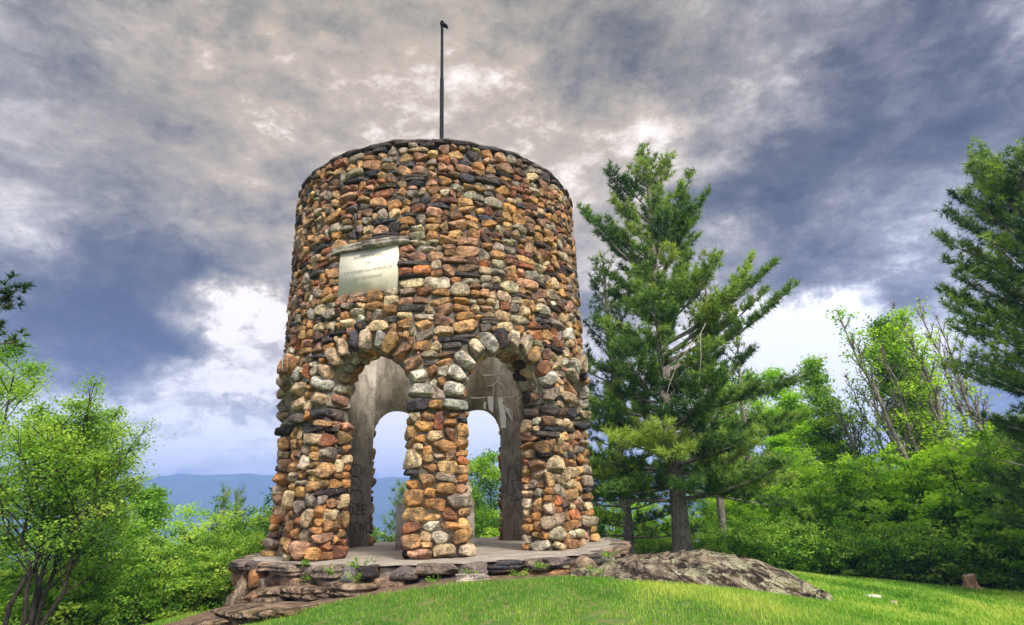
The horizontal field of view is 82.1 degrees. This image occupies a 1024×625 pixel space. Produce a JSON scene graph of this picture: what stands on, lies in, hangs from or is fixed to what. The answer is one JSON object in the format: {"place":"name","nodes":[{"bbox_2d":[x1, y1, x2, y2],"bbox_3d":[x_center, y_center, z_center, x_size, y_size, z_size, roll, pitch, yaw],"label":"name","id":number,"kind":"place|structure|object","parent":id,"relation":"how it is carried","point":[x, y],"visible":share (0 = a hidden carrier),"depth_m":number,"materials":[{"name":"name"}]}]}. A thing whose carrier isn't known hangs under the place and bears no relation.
{"place":"outdoors","nodes":[
{"label":"outdoors","id":0,"kind":"place"},
{"bbox_2d":[260,138,599,560],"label":"stone tower","id":1,"kind":"structure","parent":0,"point":[434,293],"depth_m":10.11,"materials":[{"name":"stone"}]},
{"bbox_2d":[439,20,447,138],"bbox_3d":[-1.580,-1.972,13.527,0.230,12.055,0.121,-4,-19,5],"label":"flagpole","id":2,"kind":"object","parent":1,"relation":"on","point":[442,25],"visible":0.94,"depth_m":14.73,"materials":[{"name":"metal"}]},
{"bbox_2d":[0,461,963,564],"bbox_3d":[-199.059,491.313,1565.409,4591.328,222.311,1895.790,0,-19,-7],"label":"hills","id":3,"kind":"structure","parent":0,"point":[192,488],"depth_m":1668.93,"materials":[{"name":"blue"}]},
{"bbox_2d":[0,0,1023,484],"label":"sky","id":4,"kind":"structure","parent":0,"point":[156,156],"materials":[{"name":"grey"}]},
{"bbox_2d":[1,535,1023,624],"bbox_3d":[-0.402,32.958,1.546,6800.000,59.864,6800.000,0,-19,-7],"label":"ground","id":5,"kind":"structure","parent":0,"point":[589,616],"depth_m":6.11,"materials":[{"name":"plant"}]},
{"bbox_2d":[0,270,35,356],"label":"pine tree","id":6,"kind":"object","parent":5,"relation":"on","point":[6,299],"visible":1,"depth_m":6.84,"materials":[{"name":"green plant"}]},
{"bbox_2d":[0,338,59,564],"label":"leafy tree","id":7,"kind":"object","parent":5,"relation":"on","point":[19,389],"visible":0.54,"depth_m":13.40,"materials":[{"name":"green plant"}]},
{"bbox_2d":[0,542,80,615],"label":"slope shrub","id":8,"kind":"object","parent":5,"relation":"on","point":[16,566],"visible":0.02,"depth_m":13.06,"materials":[{"name":"green plant"}]},
{"bbox_2d":[0,547,96,624],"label":"slope shrub","id":9,"kind":"object","parent":5,"relation":"on","point":[43,585],"visible":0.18,"depth_m":11.07,"materials":[{"name":"green plant"}]},
{"bbox_2d":[0,562,103,624],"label":"slope shrub","id":10,"kind":"object","parent":5,"relation":"on","point":[7,579],"visible":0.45,"depth_m":10.35,"materials":[{"name":"green plant"}]},
{"bbox_2d":[0,514,132,608],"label":"slope shrub","id":11,"kind":"object","parent":5,"relation":"on","point":[4,563],"depth_m":14.79,"materials":[{"name":"green plant"}]},
{"bbox_2d":[0,547,133,624],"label":"slope shrub","id":12,"kind":"object","parent":5,"relation":"on","point":[60,582],"visible":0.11,"depth_m":11.35,"materials":[{"name":"green plant"}]},
{"bbox_2d":[0,540,151,623],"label":"slope shrub","id":13,"kind":"object","parent":5,"relation":"on","point":[78,572],"visible":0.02,"depth_m":12.93,"materials":[{"name":"green plant"}]},
{"bbox_2d":[22,561,148,624],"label":"slope shrub","id":14,"kind":"object","parent":5,"relation":"on","point":[98,607],"visible":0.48,"depth_m":10.88,"materials":[{"name":"green plant"}]},
{"bbox_2d":[0,367,174,624],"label":"leafy tree","id":15,"kind":"object","parent":5,"relation":"on","point":[63,484],"visible":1,"depth_m":9.97,"materials":[{"name":"green plant"}]},
{"bbox_2d":[25,400,158,621],"bbox_3d":[-8.743,4.665,12.033,2.554,5.742,2.532,-17,-24,37],"label":"leafy tree","id":16,"kind":"object","parent":5,"relation":"on","point":[114,415],"visible":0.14,"depth_m":12.36,"materials":[{"name":"green plant"}]},
{"bbox_2d":[42,531,213,621],"bbox_3d":[-8.606,6.710,13.626,3.398,3.100,3.882,-7,-19,15],"label":"slope shrub","id":17,"kind":"object","parent":5,"relation":"on","point":[133,556],"visible":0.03,"depth_m":13.66,"materials":[{"name":"green plant"}]},
{"bbox_2d":[60,527,216,624],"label":"slope shrub","id":18,"kind":"object","parent":5,"relation":"on","point":[126,575],"visible":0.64,"depth_m":10.97,"materials":[{"name":"green plant"}]},
{"bbox_2d":[99,483,178,576],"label":"leafy tree","id":19,"kind":"object","parent":5,"relation":"on","point":[154,508],"visible":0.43,"depth_m":19.22,"materials":[{"name":"green plant"}]},
{"bbox_2d":[129,500,210,548],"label":"leafy tree","id":20,"kind":"object","parent":5,"relation":"on","point":[187,510],"visible":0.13,"depth_m":24.91,"materials":[{"name":"green plant"}]},
{"bbox_2d":[119,524,238,606],"bbox_3d":[-7.481,6.644,14.261,3.669,2.903,3.147,11,-23,-35],"label":"slope shrub","id":21,"kind":"object","parent":5,"relation":"on","point":[184,532],"depth_m":14.28,"materials":[{"name":"green plant"}]},
{"bbox_2d":[114,530,260,624],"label":"slope shrub","id":22,"kind":"object","parent":5,"relation":"on","point":[179,610],"visible":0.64,"depth_m":10.96,"materials":[{"name":"green plant"}]},
{"bbox_2d":[130,515,266,616],"bbox_3d":[-5.969,5.201,11.883,2.818,2.082,2.430,-9,-20,18],"label":"slope shrub","id":23,"kind":"object","parent":5,"relation":"on","point":[228,588],"visible":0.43,"depth_m":11.44,"materials":[{"name":"green plant"}]},
{"bbox_2d":[188,616,230,624],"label":"flat rock","id":24,"kind":"object","parent":5,"relation":"on","point":[216,620],"visible":0.69,"depth_m":6.62,"materials":[{"name":"stone"}]},
{"bbox_2d":[154,496,273,556],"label":"slope shrub","id":25,"kind":"object","parent":5,"relation":"on","point":[205,522],"visible":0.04,"depth_m":18.57,"materials":[{"name":"green plant"}]},
{"bbox_2d":[210,484,231,530],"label":"pine tree","id":26,"kind":"object","parent":5,"relation":"on","point":[226,495],"visible":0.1,"depth_m":36.19,"materials":[{"name":"green plant"}]},
{"bbox_2d":[185,493,272,601],"bbox_3d":[-6.051,5.506,13.167,3.286,2.735,2.718,-9,-20,19],"label":"slope shrub","id":27,"kind":"object","parent":5,"relation":"on","point":[242,530],"visible":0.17,"depth_m":12.89,"materials":[{"name":"green plant"}]},
{"bbox_2d":[192,487,274,555],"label":"slope shrub","id":28,"kind":"object","parent":5,"relation":"on","point":[248,521],"visible":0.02,"depth_m":14.81,"materials":[{"name":"green plant"}]},
{"bbox_2d":[232,484,248,531],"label":"pine tree","id":29,"kind":"object","parent":5,"relation":"on","point":[237,493],"visible":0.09,"depth_m":37.52,"materials":[{"name":"green plant"}]},
{"bbox_2d":[210,602,318,624],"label":"bedrock","id":30,"kind":"structure","parent":5,"relation":"on","point":[245,613],"depth_m":6.67,"materials":[{"name":"stone"}]},
{"bbox_2d":[370,524,395,542],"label":"garden shrub","id":31,"kind":"object","parent":5,"relation":"on","point":[376,533],"visible":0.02,"depth_m":19.77,"materials":[{"name":"green plant"}]},
{"bbox_2d":[377,477,407,540],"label":"pine tree","id":32,"kind":"object","parent":5,"relation":"on","point":[401,494],"visible":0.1,"depth_m":30.86,"materials":[{"name":"green plant"}]},
{"bbox_2d":[225,536,631,606],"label":"stone platform","id":33,"kind":"structure","parent":5,"relation":"on","point":[256,577],"depth_m":7.94,"materials":[{"name":"stone"}]},
{"bbox_2d":[340,571,361,582],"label":"weed","id":34,"kind":"object","parent":33,"relation":"on","point":[359,574],"visible":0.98,"depth_m":7.40,"materials":[{"name":"green plant"}]},
{"bbox_2d":[344,554,378,567],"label":"weed","id":35,"kind":"object","parent":33,"relation":"on","point":[353,562],"visible":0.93,"depth_m":7.62,"materials":[{"name":"green plant"}]},
{"bbox_2d":[395,503,474,549],"bbox_3d":[-1.490,4.127,11.449,1.480,0.830,0.660,0,-19,-7],"label":"concrete pedestal","id":36,"kind":"object","parent":33,"relation":"on","point":[400,510],"visible":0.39,"depth_m":11.12,"materials":[{"name":"grey concrete"}]},
{"bbox_2d":[455,574,489,581],"bbox_3d":[-0.479,3.200,7.091,0.430,0.099,0.268,2,-19,-13],"label":"embedded stone","id":37,"kind":"object","parent":5,"relation":"on","point":[470,577],"visible":0.75,"depth_m":7.01,"materials":[{"name":"grey stone"}]},
{"bbox_2d":[467,445,501,537],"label":"leafy tree","id":38,"kind":"object","parent":5,"relation":"on","point":[479,469],"visible":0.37,"depth_m":20.78,"materials":[{"name":"green plant"}]},
{"bbox_2d":[474,503,499,535],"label":"garden shrub","id":39,"kind":"object","parent":5,"relation":"on","point":[483,515],"visible":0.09,"depth_m":18.97,"materials":[{"name":"green plant"}]},
{"bbox_2d":[474,505,500,537],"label":"garden shrub","id":40,"kind":"object","parent":5,"relation":"on","point":[496,532],"visible":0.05,"depth_m":18.53,"materials":[{"name":"green plant"}]},
{"bbox_2d":[507,568,531,575],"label":"weed","id":41,"kind":"object","parent":5,"relation":"on","point":[520,574],"visible":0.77,"depth_m":7.32,"materials":[{"name":"green plant"}]},
{"bbox_2d":[533,561,548,569],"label":"weed","id":42,"kind":"object","parent":5,"relation":"on","point":[539,565],"visible":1,"depth_m":7.37,"materials":[{"name":"green plant"}]},
{"bbox_2d":[593,497,626,537],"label":"garden shrub","id":43,"kind":"object","parent":5,"relation":"on","point":[602,512],"visible":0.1,"depth_m":19.18,"materials":[{"name":"green plant"}]},
{"bbox_2d":[596,502,646,542],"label":"thicket shrub","id":44,"kind":"object","parent":5,"relation":"on","point":[618,528],"visible":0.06,"depth_m":24.40,"materials":[{"name":"green plant"}]},
{"bbox_2d":[605,498,671,542],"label":"thicket shrub","id":45,"kind":"object","parent":5,"relation":"on","point":[634,512],"visible":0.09,"depth_m":26.38,"materials":[{"name":"green plant"}]},
{"bbox_2d":[582,248,701,554],"bbox_3d":[3.876,3.392,22.324,5.990,12.658,5.001,-18,-24,39],"label":"pine tree","id":46,"kind":"object","parent":5,"relation":"on","point":[628,525],"visible":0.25,"depth_m":21.52,"materials":[{"name":"green plant"}]},
{"bbox_2d":[634,528,671,552],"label":"thicket shrub","id":47,"kind":"object","parent":5,"relation":"on","point":[641,542],"visible":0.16,"depth_m":21.50,"materials":[{"name":"green plant"}]},
{"bbox_2d":[635,525,695,548],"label":"thicket shrub","id":48,"kind":"object","parent":5,"relation":"on","point":[669,539],"visible":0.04,"depth_m":22.25,"materials":[{"name":"green plant"}]},
{"bbox_2d":[634,492,698,539],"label":"thicket shrub","id":49,"kind":"object","parent":5,"relation":"on","point":[667,519],"visible":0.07,"depth_m":27.21,"materials":[{"name":"green plant"}]},
{"bbox_2d":[657,499,718,549],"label":"thicket shrub","id":50,"kind":"object","parent":5,"relation":"on","point":[706,511],"visible":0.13,"depth_m":26.42,"materials":[{"name":"green plant"}]},
{"bbox_2d":[576,139,812,552],"bbox_3d":[5.163,0.813,19.207,7.624,14.570,8.160,-16,-23,35],"label":"pine tree","id":51,"kind":"object","parent":5,"relation":"on","point":[668,444],"visible":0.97,"depth_m":17.86,"materials":[{"name":"green plant"}]},
{"bbox_2d":[571,548,832,600],"bbox_3d":[2.807,4.215,9.126,4.633,1.032,3.733,0,-19,-7],"label":"rock outcrop","id":52,"kind":"object","parent":5,"relation":"on","point":[703,566],"visible":0.69,"depth_m":8.38,"materials":[{"name":"grey stone"}]},
{"bbox_2d":[684,417,727,526],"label":"sapling","id":53,"kind":"object","parent":5,"relation":"on","point":[687,458],"visible":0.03,"depth_m":27.42,"materials":[{"name":"green plant"}]},
{"bbox_2d":[677,247,753,546],"bbox_3d":[7.604,3.432,22.602,3.040,13.082,3.064,13,-24,-37],"label":"pine tree","id":54,"kind":"object","parent":5,"relation":"on","point":[721,510],"visible":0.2,"depth_m":22.48,"materials":[{"name":"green plant"}]},
{"bbox_2d":[691,528,747,553],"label":"thicket shrub","id":55,"kind":"object","parent":5,"relation":"on","point":[724,549],"visible":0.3,"depth_m":19.74,"materials":[{"name":"green plant"}]},
{"bbox_2d":[708,377,759,491],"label":"sapling","id":56,"kind":"object","parent":5,"relation":"on","point":[728,410],"visible":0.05,"depth_m":28.50,"materials":[{"name":"green plant"}]},
{"bbox_2d":[689,500,788,560],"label":"thicket shrub","id":57,"kind":"object","parent":5,"relation":"on","point":[741,524],"visible":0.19,"depth_m":22.01,"materials":[{"name":"green plant"}]},
{"bbox_2d":[697,517,800,563],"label":"thicket shrub","id":58,"kind":"object","parent":5,"relation":"on","point":[730,541],"visible":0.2,"depth_m":19.76,"materials":[{"name":"green plant"}]},
{"bbox_2d":[721,324,778,535],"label":"pine tree","id":59,"kind":"object","parent":5,"relation":"on","point":[739,376],"visible":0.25,"depth_m":24.12,"materials":[{"name":"green plant"}]},
{"bbox_2d":[731,369,794,492],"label":"sapling","id":60,"kind":"object","parent":5,"relation":"on","point":[757,403],"visible":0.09,"depth_m":27.11,"materials":[{"name":"green plant"}]},
{"bbox_2d":[705,481,824,546],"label":"thicket shrub","id":61,"kind":"object","parent":5,"relation":"on","point":[764,512],"visible":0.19,"depth_m":22.05,"materials":[{"name":"green plant"}]},
{"bbox_2d":[714,512,822,571],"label":"thicket shrub","id":62,"kind":"object","parent":5,"relation":"on","point":[765,541],"visible":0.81,"depth_m":18.73,"materials":[{"name":"green plant"}]},
{"bbox_2d":[754,404,820,507],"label":"sapling","id":63,"kind":"object","parent":5,"relation":"on","point":[767,409],"visible":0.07,"depth_m":25.28,"materials":[{"name":"green plant"}]},
{"bbox_2d":[726,466,850,566],"bbox_3d":[10.639,8.003,22.657,4.854,4.351,4.727,-15,-23,33],"label":"thicket shrub","id":64,"kind":"object","parent":5,"relation":"on","point":[814,477],"visible":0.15,"depth_m":21.69,"materials":[{"name":"green plant"}]},
{"bbox_2d":[758,364,818,465],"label":"sapling","id":65,"kind":"object","parent":5,"relation":"on","point":[772,374],"visible":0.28,"depth_m":28.14,"materials":[{"name":"green plant"}]},
{"bbox_2d":[759,425,817,485],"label":"sapling","id":66,"kind":"object","parent":5,"relation":"on","point":[791,434],"visible":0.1,"depth_m":25.23,"materials":[{"name":"green plant"}]},
{"bbox_2d":[762,432,823,502],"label":"sapling","id":67,"kind":"object","parent":5,"relation":"on","point":[778,439],"visible":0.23,"depth_m":24.41,"materials":[{"name":"green plant"}]},
{"bbox_2d":[750,512,853,574],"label":"thicket shrub","id":68,"kind":"object","parent":5,"relation":"on","point":[823,551],"visible":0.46,"depth_m":18.60,"materials":[{"name":"green plant"}]},
{"bbox_2d":[773,388,838,489],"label":"sapling","id":69,"kind":"object","parent":5,"relation":"on","point":[794,397],"visible":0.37,"depth_m":26.99,"materials":[{"name":"green plant"}]},
{"bbox_2d":[790,352,853,487],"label":"leafy tree","id":70,"kind":"object","parent":5,"relation":"on","point":[814,383],"visible":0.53,"depth_m":27.21,"materials":[{"name":"green plant"}]},
{"bbox_2d":[799,420,851,495],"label":"sapling","id":71,"kind":"object","parent":5,"relation":"on","point":[819,446],"visible":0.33,"depth_m":26.30,"materials":[{"name":"green plant"}]},
{"bbox_2d":[794,515,882,576],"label":"thicket shrub","id":72,"kind":"object","parent":5,"relation":"on","point":[843,549],"visible":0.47,"depth_m":18.54,"materials":[{"name":"green plant"}]},
{"bbox_2d":[816,399,861,459],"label":"leafy tree","id":73,"kind":"object","parent":5,"relation":"on","point":[838,424],"visible":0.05,"depth_m":28.48,"materials":[{"name":"green plant"}]},
{"bbox_2d":[755,443,931,565],"bbox_3d":[11.835,7.664,22.602,5.637,5.100,6.277,-4,-19,7],"label":"thicket shrub","id":74,"kind":"object","parent":5,"relation":"on","point":[810,492],"visible":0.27,"depth_m":20.95,"materials":[{"name":"green plant"}]},
{"bbox_2d":[784,452,923,545],"bbox_3d":[12.595,7.474,21.433,4.953,4.754,5.640,-8,-20,18],"label":"thicket shrub","id":75,"kind":"object","parent":5,"relation":"on","point":[855,505],"visible":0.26,"depth_m":20.94,"materials":[{"name":"green plant"}]},
{"bbox_2d":[821,394,887,500],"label":"bare tree","id":76,"kind":"object","parent":5,"relation":"on","point":[839,412],"visible":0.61,"depth_m":25.18,"materials":[{"name":"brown plant"}]},
{"bbox_2d":[788,511,925,578],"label":"thicket shrub","id":77,"kind":"object","parent":5,"relation":"on","point":[867,556],"visible":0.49,"depth_m":18.27,"materials":[{"name":"green plant"}]},
{"bbox_2d":[822,403,902,494],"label":"leafy tree","id":78,"kind":"object","parent":5,"relation":"on","point":[854,431],"visible":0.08,"depth_m":26.30,"materials":[{"name":"green plant"}]},
{"bbox_2d":[833,372,911,469],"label":"bare tree","id":79,"kind":"object","parent":5,"relation":"on","point":[876,440],"visible":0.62,"depth_m":24.14,"materials":[{"name":"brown plant"}]},
{"bbox_2d":[846,333,917,481],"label":"bare tree","id":80,"kind":"object","parent":5,"relation":"on","point":[877,413],"visible":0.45,"depth_m":23.02,"materials":[{"name":"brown plant"}]},
{"bbox_2d":[825,521,942,581],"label":"thicket shrub","id":81,"kind":"object","parent":5,"relation":"on","point":[889,556],"visible":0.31,"depth_m":18.22,"materials":[{"name":"green plant"}]},
{"bbox_2d":[826,305,943,519],"bbox_3d":[14.074,4.647,21.891,2.857,10.655,1.752,-15,-23,34],"label":"bare tree","id":82,"kind":"object","parent":5,"relation":"on","point":[895,437],"visible":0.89,"depth_m":22.56,"materials":[{"name":"green plant"}]},
{"bbox_2d":[803,441,980,569],"bbox_3d":[13.824,7.070,20.668,5.057,4.973,4.923,-5,-19,7],"label":"thicket shrub","id":83,"kind":"object","parent":5,"relation":"on","point":[852,511],"visible":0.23,"depth_m":20.71,"materials":[{"name":"green plant"}]},
{"bbox_2d":[858,325,945,490],"bbox_3d":[14.857,4.963,21.360,2.180,9.649,2.224,10,-22,-31],"label":"bare tree","id":84,"kind":"object","parent":5,"relation":"on","point":[908,429],"visible":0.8,"depth_m":22.00,"materials":[{"name":"green plant"}]},
{"bbox_2d":[846,310,965,469],"bbox_3d":[15.986,4.971,23.201,3.607,10.767,3.805,-17,-24,37],"label":"leafy tree","id":85,"kind":"object","parent":5,"relation":"on","point":[896,356],"visible":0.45,"depth_m":23.64,"materials":[{"name":"green plant"}]},
{"bbox_2d":[869,512,971,586],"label":"thicket shrub","id":86,"kind":"object","parent":5,"relation":"on","point":[933,536],"visible":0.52,"depth_m":17.71,"materials":[{"name":"green plant"}]},
{"bbox_2d":[881,299,964,454],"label":"bare tree","id":87,"kind":"object","parent":5,"relation":"on","point":[912,356],"visible":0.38,"depth_m":22.61,"materials":[{"name":"brown plant"}]},
{"bbox_2d":[827,443,1022,567],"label":"thicket shrub","id":88,"kind":"object","parent":5,"relation":"on","point":[900,499],"visible":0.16,"depth_m":20.17,"materials":[{"name":"green plant"}]},
{"bbox_2d":[881,306,974,474],"bbox_3d":[15.521,4.550,21.029,2.450,10.209,2.045,0,-19,-7],"label":"bare tree","id":89,"kind":"object","parent":5,"relation":"on","point":[938,413],"visible":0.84,"depth_m":21.64,"materials":[{"name":"green plant"}]},
{"bbox_2d":[872,520,1011,585],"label":"thicket shrub","id":90,"kind":"object","parent":5,"relation":"on","point":[957,551],"visible":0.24,"depth_m":17.54,"materials":[{"name":"green plant"}]},
{"bbox_2d":[908,296,979,441],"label":"bare tree","id":91,"kind":"object","parent":5,"relation":"on","point":[956,405],"visible":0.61,"depth_m":22.97,"materials":[{"name":"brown plant"}]},
{"bbox_2d":[873,439,1023,536],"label":"thicket shrub","id":92,"kind":"object","parent":5,"relation":"on","point":[952,457],"visible":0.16,"depth_m":19.13,"materials":[{"name":"green plant"}]},
{"bbox_2d":[894,517,1014,587],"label":"thicket shrub","id":93,"kind":"object","parent":5,"relation":"on","point":[944,563],"visible":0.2,"depth_m":17.43,"materials":[{"name":"green plant"}]},
{"bbox_2d":[899,421,1023,585],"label":"thicket shrub","id":94,"kind":"object","parent":5,"relation":"on","point":[926,504],"visible":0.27,"depth_m":18.29,"materials":[{"name":"green plant"}]},
{"bbox_2d":[928,313,994,439],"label":"bare tree","id":95,"kind":"object","parent":5,"relation":"on","point":[963,396],"visible":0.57,"depth_m":21.81,"materials":[{"name":"brown plant"}]},
{"bbox_2d":[925,329,997,432],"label":"bare tree","id":96,"kind":"object","parent":5,"relation":"on","point":[937,343],"visible":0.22,"depth_m":23.24,"materials":[{"name":"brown plant"}]},
{"bbox_2d":[959,574,985,589],"bbox_3d":[12.937,7.638,16.641,0.916,0.435,0.942,-14,-22,31],"label":"tree stump","id":97,"kind":"object","parent":5,"relation":"on","point":[969,581],"visible":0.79,"depth_m":16.52,"materials":[{"name":"brown wood"}]},
{"bbox_2d":[923,426,1023,565],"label":"thicket shrub","id":98,"kind":"object","parent":5,"relation":"on","point":[1012,534],"visible":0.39,"depth_m":17.43,"materials":[{"name":"green plant"}]},
{"bbox_2d":[927,134,1023,530],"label":"pine tree","id":99,"kind":"object","parent":5,"relation":"on","point":[989,173],"visible":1,"depth_m":16.09,"materials":[{"name":"green plant"}]},
{"bbox_2d":[930,411,1023,551],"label":"shrub","id":100,"kind":"object","parent":5,"relation":"on","point":[939,468],"visible":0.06,"depth_m":19.70,"materials":[{"name":"green plant"}]},
{"bbox_2d":[953,380,1004,447],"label":"bare tree","id":101,"kind":"object","parent":5,"relation":"on","point":[984,402],"visible":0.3,"depth_m":22.22,"materials":[{"name":"green plant"}]},
{"bbox_2d":[941,515,1023,591],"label":"thicket shrub","id":102,"kind":"object","parent":5,"relation":"on","point":[1001,563],"visible":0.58,"depth_m":16.76,"materials":[{"name":"green plant"}]},
{"bbox_2d":[948,524,1023,590],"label":"thicket shrub","id":103,"kind":"object","parent":5,"relation":"on","point":[977,559],"visible":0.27,"depth_m":17.14,"materials":[{"name":"green plant"}]},
{"bbox_2d":[992,527,1023,586],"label":"thicket shrub","id":104,"kind":"object","parent":5,"relation":"on","point":[1008,550],"visible":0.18,"depth_m":16.71,"materials":[{"name":"green plant"}]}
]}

